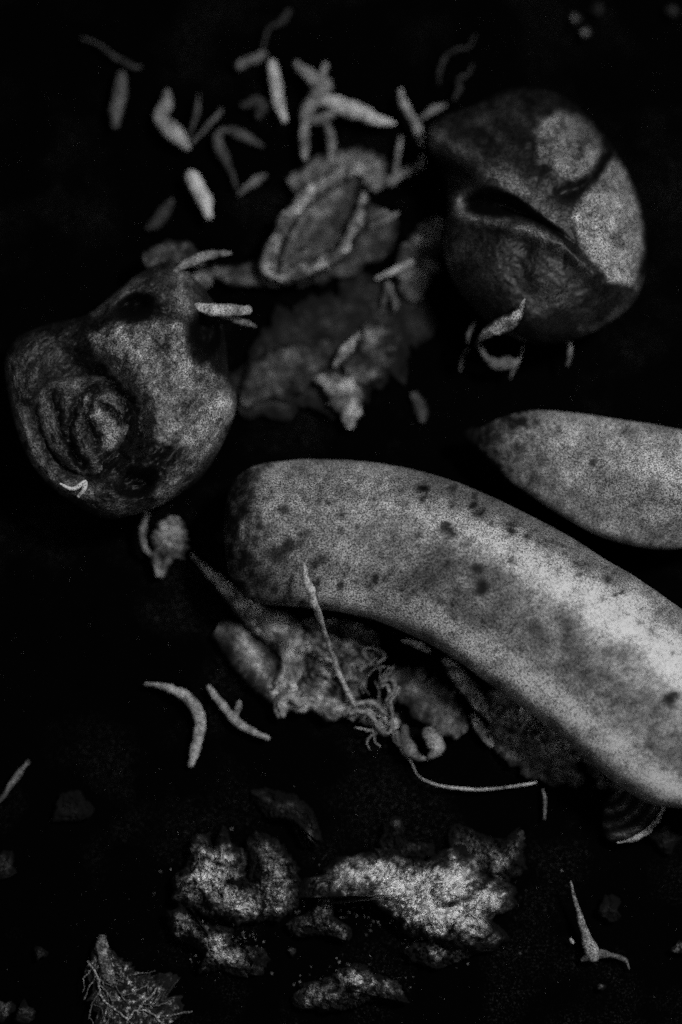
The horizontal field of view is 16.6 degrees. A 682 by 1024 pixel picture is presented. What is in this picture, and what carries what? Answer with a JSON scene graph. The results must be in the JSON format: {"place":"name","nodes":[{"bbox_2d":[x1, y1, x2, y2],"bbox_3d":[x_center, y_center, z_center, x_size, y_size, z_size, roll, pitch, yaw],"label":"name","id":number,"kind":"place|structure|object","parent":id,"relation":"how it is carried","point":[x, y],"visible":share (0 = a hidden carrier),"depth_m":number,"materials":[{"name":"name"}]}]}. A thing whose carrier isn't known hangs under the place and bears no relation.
{"place":"outdoors","nodes":[
{"label":"outdoors","id":0,"kind":"place"},
{"bbox_2d":[0,0,681,1023],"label":"soil","id":1,"kind":"structure","parent":0,"point":[72,718],"depth_m":0.60,"materials":[{"name":"black soil"}]},
{"bbox_2d":[0,1000,15,1023],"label":"soil crumb","id":2,"kind":"object","parent":1,"relation":"on","point":[7,1009],"visible":1,"depth_m":0.57,"materials":[{"name":"grey soil"}]},
{"bbox_2d":[0,850,16,879],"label":"soil crumb","id":3,"kind":"object","parent":1,"relation":"on","point":[7,869],"visible":1,"depth_m":0.58,"materials":[{"name":"black soil"}]},
{"bbox_2d":[0,760,29,802],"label":"twig","id":4,"kind":"object","parent":1,"relation":"on","point":[17,775],"visible":1,"depth_m":0.58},
{"bbox_2d":[13,999,35,1023],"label":"soil crumb","id":5,"kind":"object","parent":1,"relation":"on","point":[25,1013],"visible":1,"depth_m":0.57,"materials":[{"name":"grey soil"}]},
{"bbox_2d":[34,946,48,960],"bbox_3d":[-0.074,0.109,0.577,0.004,0.002,0.004,0,90,0],"label":"soil crumb","id":6,"kind":"object","parent":1,"relation":"on","point":[40,951],"visible":1,"depth_m":0.58,"materials":[{"name":"grey soil"}]},
{"bbox_2d":[51,790,93,821],"bbox_3d":[-0.067,0.073,0.583,0.011,0.006,0.008,0,90,0],"label":"soil crumb","id":7,"kind":"object","parent":1,"relation":"on","point":[72,806],"visible":1,"depth_m":0.58,"materials":[{"name":"black soil"}]},
{"bbox_2d":[81,37,140,68],"bbox_3d":[-0.061,-0.122,0.622,0.016,0.003,0.009,0,90,0],"label":"grass blade","id":8,"kind":"object","parent":1,"relation":"on","point":[127,63],"depth_m":0.62,"materials":[{"name":"grey plant"}]},
{"bbox_2d":[109,71,126,128],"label":"stalk","id":9,"kind":"object","parent":1,"relation":"on","point":[118,101],"visible":1,"depth_m":0.62,"materials":[{"name":"grey plant"}]},
{"bbox_2d":[5,261,236,577],"bbox_3d":[-0.049,-0.022,0.583,0.059,0.048,0.071,-28,90,0],"label":"rotten fruit","id":10,"kind":"object","parent":1,"relation":"on","point":[123,401],"visible":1,"depth_m":0.57,"materials":[{"name":"grey plant"}]},
{"bbox_2d":[194,303,251,316],"bbox_3d":[-0.029,-0.050,0.579,0.015,0.006,0.003,0,90,0],"label":"maggot","id":11,"kind":"object","parent":10,"relation":"on","point":[220,310],"visible":1,"depth_m":0.58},
{"bbox_2d":[82,934,192,1023],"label":"skeleton leaf","id":12,"kind":"object","parent":1,"relation":"on","point":[124,993],"visible":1,"depth_m":0.57,"materials":[{"name":"grey plant"}]},
{"bbox_2d":[146,198,173,229],"bbox_3d":[-0.048,-0.078,0.613,0.007,0.004,0.009,0,90,0],"label":"maggot","id":13,"kind":"object","parent":1,"relation":"on","point":[160,217],"visible":1,"depth_m":0.61,"materials":[{"name":"grey"}]},
{"bbox_2d":[153,89,172,123],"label":"stalk","id":14,"kind":"object","parent":1,"relation":"on","point":[165,106],"visible":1,"depth_m":0.62,"materials":[{"name":"grey plant"}]},
{"bbox_2d":[153,113,189,150],"bbox_3d":[-0.045,-0.100,0.615,0.010,0.005,0.010,0,90,0],"label":"maggot","id":15,"kind":"object","parent":1,"relation":"on","point":[171,130],"visible":1,"depth_m":0.61,"materials":[{"name":"grey"}]},
{"bbox_2d":[144,682,205,767],"bbox_3d":[-0.039,0.051,0.587,0.010,0.006,0.024,-29,90,0],"label":"bean sprout","id":16,"kind":"object","parent":1,"relation":"on","point":[192,702],"visible":1,"depth_m":0.59,"materials":[{"name":"grey plant"}]},
{"bbox_2d":[142,239,214,289],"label":"leaf scrap","id":17,"kind":"object","parent":1,"relation":"on","point":[202,274],"visible":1,"depth_m":0.60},
{"bbox_2d":[188,94,199,136],"bbox_3d":[-0.039,-0.105,0.617,0.003,0.002,0.012,0,90,0],"label":"grass blade","id":18,"kind":"object","parent":1,"relation":"on","point":[195,115],"depth_m":0.62,"materials":[{"name":"grey plant"}]},
{"bbox_2d":[185,170,212,219],"bbox_3d":[-0.037,-0.083,0.611,0.008,0.005,0.013,0,90,0],"label":"maggot","id":19,"kind":"object","parent":1,"relation":"on","point":[199,190],"visible":1,"depth_m":0.61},
{"bbox_2d":[173,250,231,271],"bbox_3d":[-0.035,-0.063,0.584,0.015,0.006,0.006,0,90,0],"label":"maggot","id":20,"kind":"object","parent":1,"relation":"on","point":[196,259],"visible":1,"depth_m":0.58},
{"bbox_2d":[190,109,222,144],"bbox_3d":[-0.035,-0.102,0.616,0.009,0.002,0.010,0,90,0],"label":"grass blade","id":21,"kind":"object","parent":1,"relation":"on","point":[212,120],"depth_m":0.62,"materials":[{"name":"grey plant"}]},
{"bbox_2d":[165,903,270,977],"bbox_3d":[-0.032,0.108,0.575,0.028,0.011,0.014,26,90,0],"label":"soil clod","id":22,"kind":"object","parent":1,"relation":"on","point":[218,948],"visible":1,"depth_m":0.57,"materials":[{"name":"grey soil"}]},
{"bbox_2d":[171,825,266,926],"bbox_3d":[-0.030,0.090,0.577,0.025,0.013,0.024,0,90,0],"label":"soil clod","id":23,"kind":"object","parent":1,"relation":"on","point":[209,880],"visible":1,"depth_m":0.57,"materials":[{"name":"grey soil"}]},
{"bbox_2d":[212,128,238,191],"bbox_3d":[-0.030,-0.093,0.616,0.007,0.004,0.017,0,90,0],"label":"stalk","id":24,"kind":"object","parent":1,"relation":"on","point":[221,151],"visible":1,"depth_m":0.61,"materials":[{"name":"grey plant"}]},
{"bbox_2d":[206,685,269,739],"bbox_3d":[-0.026,0.051,0.588,0.006,0.004,0.020,-39,90,0],"label":"twig","id":25,"kind":"object","parent":1,"relation":"on","point":[233,718],"visible":1,"depth_m":0.59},
{"bbox_2d":[221,316,256,327],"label":"stalk","id":26,"kind":"object","parent":1,"relation":"on","point":[239,320],"visible":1,"depth_m":0.58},
{"bbox_2d":[220,127,263,147],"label":"stalk","id":27,"kind":"object","parent":1,"relation":"on","point":[240,134],"visible":1,"depth_m":0.62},
{"bbox_2d":[235,50,266,70],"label":"stalk","id":28,"kind":"object","parent":1,"relation":"on","point":[249,60],"visible":1,"depth_m":0.62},
{"bbox_2d":[238,174,266,195],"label":"stalk","id":29,"kind":"object","parent":1,"relation":"on","point":[254,181],"visible":1,"depth_m":0.61,"materials":[{"name":"grey plant"}]},
{"bbox_2d":[240,96,268,118],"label":"stalk","id":30,"kind":"object","parent":1,"relation":"on","point":[259,105],"visible":1,"depth_m":0.62,"materials":[{"name":"grey plant"}]},
{"bbox_2d":[246,831,301,922],"bbox_3d":[-0.017,0.091,0.578,0.014,0.012,0.022,0,90,0],"label":"soil clod","id":31,"kind":"object","parent":1,"relation":"on","point":[272,875],"visible":1,"depth_m":0.58,"materials":[{"name":"grey soil"}]},
{"bbox_2d":[261,8,291,49],"bbox_3d":[-0.017,-0.129,0.623,0.008,0.002,0.011,0,90,0],"label":"grass blade","id":32,"kind":"object","parent":1,"relation":"on","point":[282,19],"depth_m":0.62,"materials":[{"name":"grey plant"}]},
{"bbox_2d":[268,59,287,122],"bbox_3d":[-0.017,-0.111,0.617,0.005,0.005,0.018,0,90,0],"label":"stalk","id":33,"kind":"object","parent":1,"relation":"on","point":[276,88],"visible":1,"depth_m":0.61,"materials":[{"name":"grey plant"}]},
{"bbox_2d":[251,787,321,847],"bbox_3d":[-0.013,0.075,0.582,0.022,0.007,0.009,39,90,0],"label":"soil clod","id":34,"kind":"object","parent":1,"relation":"on","point":[296,811],"visible":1,"depth_m":0.58,"materials":[{"name":"black soil"}]},
{"bbox_2d":[288,948,295,956],"bbox_3d":[-0.012,0.109,0.577,0.002,0.002,0.002,0,90,0],"label":"soil crumb","id":35,"kind":"object","parent":1,"relation":"on","point":[292,951],"visible":1,"depth_m":0.58,"materials":[{"name":"grey soil"}]},
{"bbox_2d":[190,553,401,736],"bbox_3d":[-0.016,0.037,0.590,0.068,0.012,0.022,42,90,0],"label":"torn peel","id":36,"kind":"object","parent":1,"relation":"on","point":[254,640],"visible":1,"depth_m":0.59,"materials":[{"name":"grey plant"}]},
{"bbox_2d":[303,563,354,703],"bbox_3d":[-0.004,0.030,0.572,0.003,0.026,0.038,-18,90,0],"label":"thread","id":37,"kind":"object","parent":36,"relation":"on","point":[310,591],"visible":1,"depth_m":0.57},
{"bbox_2d":[213,204,398,287],"bbox_3d":[-0.008,-0.066,0.611,0.051,0.006,0.017,-22,90,0],"label":"leaf scrap","id":38,"kind":"object","parent":1,"relation":"on","point":[375,244],"visible":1,"depth_m":0.61,"materials":[{"name":"grey plant"}]},
{"bbox_2d":[366,209,398,228],"bbox_3d":[0.011,-0.077,0.610,0.009,0.003,0.005,0,90,0],"label":"sprout","id":39,"kind":"object","parent":38,"relation":"on","point":[380,220],"visible":1,"depth_m":0.61,"materials":[{"name":"grey plant"}]},
{"bbox_2d":[258,163,369,283],"bbox_3d":[-0.006,-0.073,0.608,0.021,0.012,0.037,43,90,0],"label":"seed husk","id":40,"kind":"object","parent":1,"relation":"on","point":[327,214],"visible":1,"depth_m":0.61,"materials":[{"name":"grey plant"}]},
{"bbox_2d":[293,60,335,161],"bbox_3d":[-0.007,-0.106,0.617,0.010,0.006,0.028,-4,90,0],"label":"forked sprig","id":41,"kind":"object","parent":1,"relation":"on","point":[320,84],"visible":1,"depth_m":0.61,"materials":[{"name":"grey plant"}]},
{"bbox_2d":[285,898,351,940],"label":"soil clod","id":42,"kind":"object","parent":1,"relation":"on","point":[318,919],"visible":1,"depth_m":0.57,"materials":[{"name":"grey soil"}]},
{"bbox_2d":[324,122,336,163],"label":"stalk","id":43,"kind":"object","parent":1,"relation":"on","point":[331,138],"visible":1,"depth_m":0.61,"materials":[{"name":"grey plant"}]},
{"bbox_2d":[229,271,438,420],"bbox_3d":[-0.003,-0.042,0.608,0.058,0.009,0.034,-26,90,0],"label":"leaf scrap","id":44,"kind":"object","parent":1,"relation":"on","point":[348,312],"visible":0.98,"depth_m":0.61,"materials":[{"name":"grey plant"}]},
{"bbox_2d":[240,338,334,407],"bbox_3d":[-0.014,-0.036,0.605,0.026,0.005,0.016,-7,90,0],"label":"leaf scrap","id":45,"kind":"object","parent":44,"relation":"on","point":[283,373],"visible":1,"depth_m":0.60,"materials":[{"name":"grey plant"}]},
{"bbox_2d":[313,373,364,428],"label":"leaf scrap","id":46,"kind":"object","parent":44,"relation":"on","point":[345,393],"visible":1,"depth_m":0.60,"materials":[{"name":"grey plant"}]},
{"bbox_2d":[332,331,361,367],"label":"leaf scrap","id":47,"kind":"object","parent":44,"relation":"on","point":[346,350],"visible":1,"depth_m":0.60,"materials":[{"name":"grey plant"}]},
{"bbox_2d":[342,320,397,386],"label":"leaf scrap","id":48,"kind":"object","parent":44,"relation":"on","point":[371,360],"visible":1,"depth_m":0.60,"materials":[{"name":"grey plant"}]},
{"bbox_2d":[381,281,398,312],"bbox_3d":[0.013,-0.056,0.608,0.005,0.002,0.008,0,90,0],"label":"sprout","id":49,"kind":"object","parent":44,"relation":"on","point":[388,288],"visible":1,"depth_m":0.61,"materials":[{"name":"grey plant"}]},
{"bbox_2d":[286,146,388,193],"bbox_3d":[-0.001,-0.090,0.614,0.028,0.004,0.014,0,90,0],"label":"leaf scrap","id":50,"kind":"object","parent":1,"relation":"on","point":[370,167],"visible":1,"depth_m":0.61,"materials":[{"name":"grey plant"}]},
{"bbox_2d":[300,618,382,698],"bbox_3d":[0.000,0.037,0.589,0.022,0.009,0.021,0,90,0],"label":"crumpled skin","id":51,"kind":"object","parent":1,"relation":"on","point":[350,641],"visible":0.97,"depth_m":0.59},
{"bbox_2d":[3,4,679,1023],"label":"grit","id":52,"kind":"object","parent":1,"relation":"on","point":[437,402],"visible":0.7,"depth_m":0.60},
{"bbox_2d":[291,962,409,1012],"bbox_3d":[0.002,0.117,0.572,0.029,0.010,0.012,0,90,0],"label":"soil clod","id":53,"kind":"object","parent":1,"relation":"on","point":[354,984],"visible":1,"depth_m":0.57,"materials":[{"name":"grey soil"}]},
{"bbox_2d":[322,95,394,125],"bbox_3d":[0.004,-0.106,0.615,0.020,0.005,0.008,0,90,0],"label":"stalk","id":54,"kind":"object","parent":1,"relation":"on","point":[347,108],"visible":1,"depth_m":0.61,"materials":[{"name":"grey plant"}]},
{"bbox_2d":[154,823,562,1010],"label":"soil litter","id":55,"kind":"object","parent":1,"relation":"on","point":[296,913],"visible":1,"depth_m":0.58,"materials":[{"name":"grey soil"}]},
{"bbox_2d":[342,646,406,749],"bbox_3d":[0.008,0.046,0.585,0.016,0.006,0.026,0,90,0],"label":"fibre tuft","id":56,"kind":"object","parent":1,"relation":"on","point":[392,693],"visible":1,"depth_m":0.58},
{"bbox_2d":[375,259,413,279],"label":"stalk","id":57,"kind":"object","parent":1,"relation":"on","point":[396,269],"visible":1,"depth_m":0.61,"materials":[{"name":"grey plant"}]},
{"bbox_2d":[393,136,402,173],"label":"stalk","id":58,"kind":"object","parent":1,"relation":"on","point":[396,163],"visible":1,"depth_m":0.61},
{"bbox_2d":[385,153,425,186],"bbox_3d":[0.017,-0.090,0.614,0.011,0.003,0.009,0,90,0],"label":"stalk","id":59,"kind":"object","parent":1,"relation":"on","point":[394,179],"visible":1,"depth_m":0.61,"materials":[{"name":"grey plant"}]},
{"bbox_2d":[295,843,517,951],"bbox_3d":[0.016,0.095,0.574,0.056,0.017,0.026,0,90,0],"label":"soil clod","id":60,"kind":"object","parent":1,"relation":"on","point":[448,897],"visible":1,"depth_m":0.57,"materials":[{"name":"grey soil"}]},
{"bbox_2d":[379,815,434,859],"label":"soil clod","id":61,"kind":"object","parent":1,"relation":"on","point":[392,837],"visible":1,"depth_m":0.58,"materials":[{"name":"black soil"}]},
{"bbox_2d":[398,88,424,146],"bbox_3d":[0.019,-0.104,0.615,0.007,0.004,0.016,0,90,0],"label":"stalk","id":62,"kind":"object","parent":1,"relation":"on","point":[415,124],"visible":1,"depth_m":0.61,"materials":[{"name":"grey plant"}]},
{"bbox_2d":[402,638,429,652],"bbox_3d":[0.019,0.034,0.587,0.007,0.002,0.004,0,90,0],"label":"wood chip","id":63,"kind":"object","parent":1,"relation":"on","point":[420,645],"visible":1,"depth_m":0.59,"materials":[{"name":"grey wood"}]},
{"bbox_2d":[394,215,443,301],"bbox_3d":[0.021,-0.067,0.611,0.012,0.006,0.023,30,90,0],"label":"leaf scrap","id":64,"kind":"object","parent":1,"relation":"on","point":[421,248],"visible":1,"depth_m":0.61,"materials":[{"name":"grey plant"}]},
{"bbox_2d":[410,391,428,422],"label":"leaf scrap","id":65,"kind":"object","parent":1,"relation":"on","point":[420,407],"visible":1,"depth_m":0.60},
{"bbox_2d":[395,724,445,760],"bbox_3d":[0.020,0.058,0.584,0.013,0.005,0.009,0,90,0],"label":"curled bud","id":66,"kind":"object","parent":1,"relation":"on","point":[433,739],"visible":1,"depth_m":0.58,"materials":[{"name":"grey plant"}]},
{"bbox_2d":[390,665,469,739],"bbox_3d":[0.022,0.047,0.589,0.024,0.006,0.012,37,90,0],"label":"leaf scrap","id":67,"kind":"object","parent":1,"relation":"on","point":[432,702],"visible":1,"depth_m":0.59,"materials":[{"name":"grey plant"}]},
{"bbox_2d":[421,103,446,118],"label":"stalk","id":68,"kind":"object","parent":1,"relation":"on","point":[431,110],"visible":1,"depth_m":0.62,"materials":[{"name":"grey plant"}]},
{"bbox_2d":[215,459,681,808],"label":"banana","id":69,"kind":"object","parent":1,"relation":"on","point":[575,645],"visible":1,"depth_m":0.56,"materials":[{"name":"grey food"}]},
{"bbox_2d":[404,925,498,969],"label":"soil clod","id":70,"kind":"object","parent":1,"relation":"on","point":[437,955],"visible":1,"depth_m":0.57,"materials":[{"name":"grey soil"}]},
{"bbox_2d":[438,34,475,84],"bbox_3d":[0.031,-0.120,0.620,0.010,0.004,0.014,0,90,0],"label":"tendril","id":71,"kind":"object","parent":1,"relation":"on","point":[444,58],"visible":1,"depth_m":0.62},
{"bbox_2d":[452,64,473,99],"bbox_3d":[0.032,-0.114,0.619,0.006,0.003,0.010,0,90,0],"label":"tendril","id":72,"kind":"object","parent":1,"relation":"on","point":[459,86],"visible":1,"depth_m":0.62},
{"bbox_2d":[393,733,536,790],"bbox_3d":[0.030,0.066,0.585,0.038,0.003,0.009,19,90,0],"label":"thread","id":73,"kind":"object","parent":1,"relation":"on","point":[473,789],"visible":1,"depth_m":0.58},
{"bbox_2d":[441,656,495,725],"bbox_3d":[0.033,0.045,0.587,0.005,0.005,0.021,-41,90,0],"label":"leaf scrap","id":74,"kind":"object","parent":1,"relation":"on","point":[467,687],"visible":1,"depth_m":0.59,"materials":[{"name":"grey plant"}]},
{"bbox_2d":[469,712,493,747],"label":"leaf scrap","id":75,"kind":"object","parent":1,"relation":"on","point":[479,726],"visible":1,"depth_m":0.59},
{"bbox_2d":[447,823,527,882],"bbox_3d":[0.036,0.086,0.580,0.020,0.009,0.016,0,90,0],"label":"soil clod","id":76,"kind":"object","parent":1,"relation":"on","point":[501,859],"visible":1,"depth_m":0.58,"materials":[{"name":"grey soil"}]},
{"bbox_2d":[515,703,546,747],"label":"leaf scrap","id":77,"kind":"object","parent":1,"relation":"on","point":[521,710],"visible":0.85,"depth_m":0.58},
{"bbox_2d":[485,689,581,761],"bbox_3d":[0.049,0.053,0.586,0.029,0.009,0.010,30,90,0],"label":"soil clod","id":78,"kind":"object","parent":1,"relation":"on","point":[505,716],"visible":0.74,"depth_m":0.58,"materials":[{"name":"grey soil"}]},
{"bbox_2d":[486,723,584,788],"bbox_3d":[0.049,0.061,0.586,0.027,0.007,0.013,40,90,0],"label":"leaf scrap","id":79,"kind":"object","parent":1,"relation":"on","point":[531,760],"visible":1,"depth_m":0.58,"materials":[{"name":"grey plant"}]},
{"bbox_2d":[428,87,646,379],"bbox_3d":[0.051,-0.073,0.595,0.052,0.047,0.075,-8,90,0],"label":"split fruit","id":80,"kind":"object","parent":1,"relation":"on","point":[545,241],"visible":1,"depth_m":0.58,"materials":[{"name":"grey plant"}]},
{"bbox_2d":[542,789,546,819],"bbox_3d":[0.051,0.073,0.584,0.001,0.002,0.008,0,90,0],"label":"stem bit","id":81,"kind":"object","parent":1,"relation":"on","point":[544,804],"visible":1,"depth_m":0.58,"materials":[{"name":"grey plant"}]},
{"bbox_2d":[462,410,681,549],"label":"banana","id":82,"kind":"object","parent":1,"relation":"on","point":[617,480],"visible":1,"depth_m":0.58,"materials":[{"name":"grey food"}]},
{"bbox_2d":[571,11,581,25],"bbox_3d":[0.063,-0.132,0.625,0.003,0.002,0.004,0,90,0],"label":"soil crumb","id":83,"kind":"object","parent":1,"relation":"on","point":[576,18],"visible":1,"depth_m":0.62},
{"bbox_2d":[578,26,591,39],"bbox_3d":[0.065,-0.128,0.624,0.004,0.002,0.004,0,90,0],"label":"soil crumb","id":84,"kind":"object","parent":1,"relation":"on","point":[585,31],"visible":1,"depth_m":0.62,"materials":[{"name":"grey soil"}]},
{"bbox_2d":[588,1,603,18],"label":"soil crumb","id":85,"kind":"object","parent":1,"relation":"on","point":[596,9],"visible":1,"depth_m":0.62,"materials":[{"name":"black soil"}]},
{"bbox_2d":[570,881,629,968],"bbox_3d":[0.060,0.104,0.575,0.010,0.004,0.027,-35,90,0],"label":"thorn","id":86,"kind":"object","parent":1,"relation":"on","point":[593,952],"visible":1,"depth_m":0.57},
{"bbox_2d":[597,983,606,990],"bbox_3d":[0.064,0.117,0.575,0.002,0.002,0.002,0,90,0],"label":"soil crumb","id":87,"kind":"object","parent":1,"relation":"on","point":[601,987],"visible":1,"depth_m":0.57,"materials":[{"name":"grey soil"}]},
{"bbox_2d":[596,775,610,789],"bbox_3d":[0.066,0.067,0.584,0.004,0.004,0.004,0,90,0],"label":"soil crumb","id":88,"kind":"object","parent":1,"relation":"on","point":[603,782],"visible":1,"depth_m":0.58,"materials":[{"name":"black soil"}]},
{"bbox_2d":[597,894,620,921],"bbox_3d":[0.066,0.098,0.578,0.006,0.004,0.007,0,90,0],"label":"soil crumb","id":89,"kind":"object","parent":1,"relation":"on","point":[608,907],"visible":1,"depth_m":0.58,"materials":[{"name":"black soil"}]},
{"bbox_2d":[602,791,666,843],"bbox_3d":[0.073,0.075,0.581,0.017,0.009,0.014,0,90,0],"label":"mushroom","id":90,"kind":"object","parent":1,"relation":"on","point":[628,817],"visible":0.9,"depth_m":0.58,"materials":[{"name":"black plant"}]},
{"bbox_2d":[647,823,681,854],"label":"soil crumb","id":91,"kind":"object","parent":1,"relation":"on","point":[666,838],"visible":1,"depth_m":0.58,"materials":[{"name":"black soil"}]},
{"bbox_2d":[665,2,680,18],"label":"soil crumb","id":92,"kind":"object","parent":1,"relation":"on","point":[672,10],"visible":1,"depth_m":0.62,"materials":[{"name":"black soil"}]},
{"bbox_2d":[670,940,681,953],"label":"soil crumb","id":93,"kind":"object","parent":1,"relation":"on","point":[677,948],"visible":1,"depth_m":0.58,"materials":[{"name":"grey soil"}]}
]}

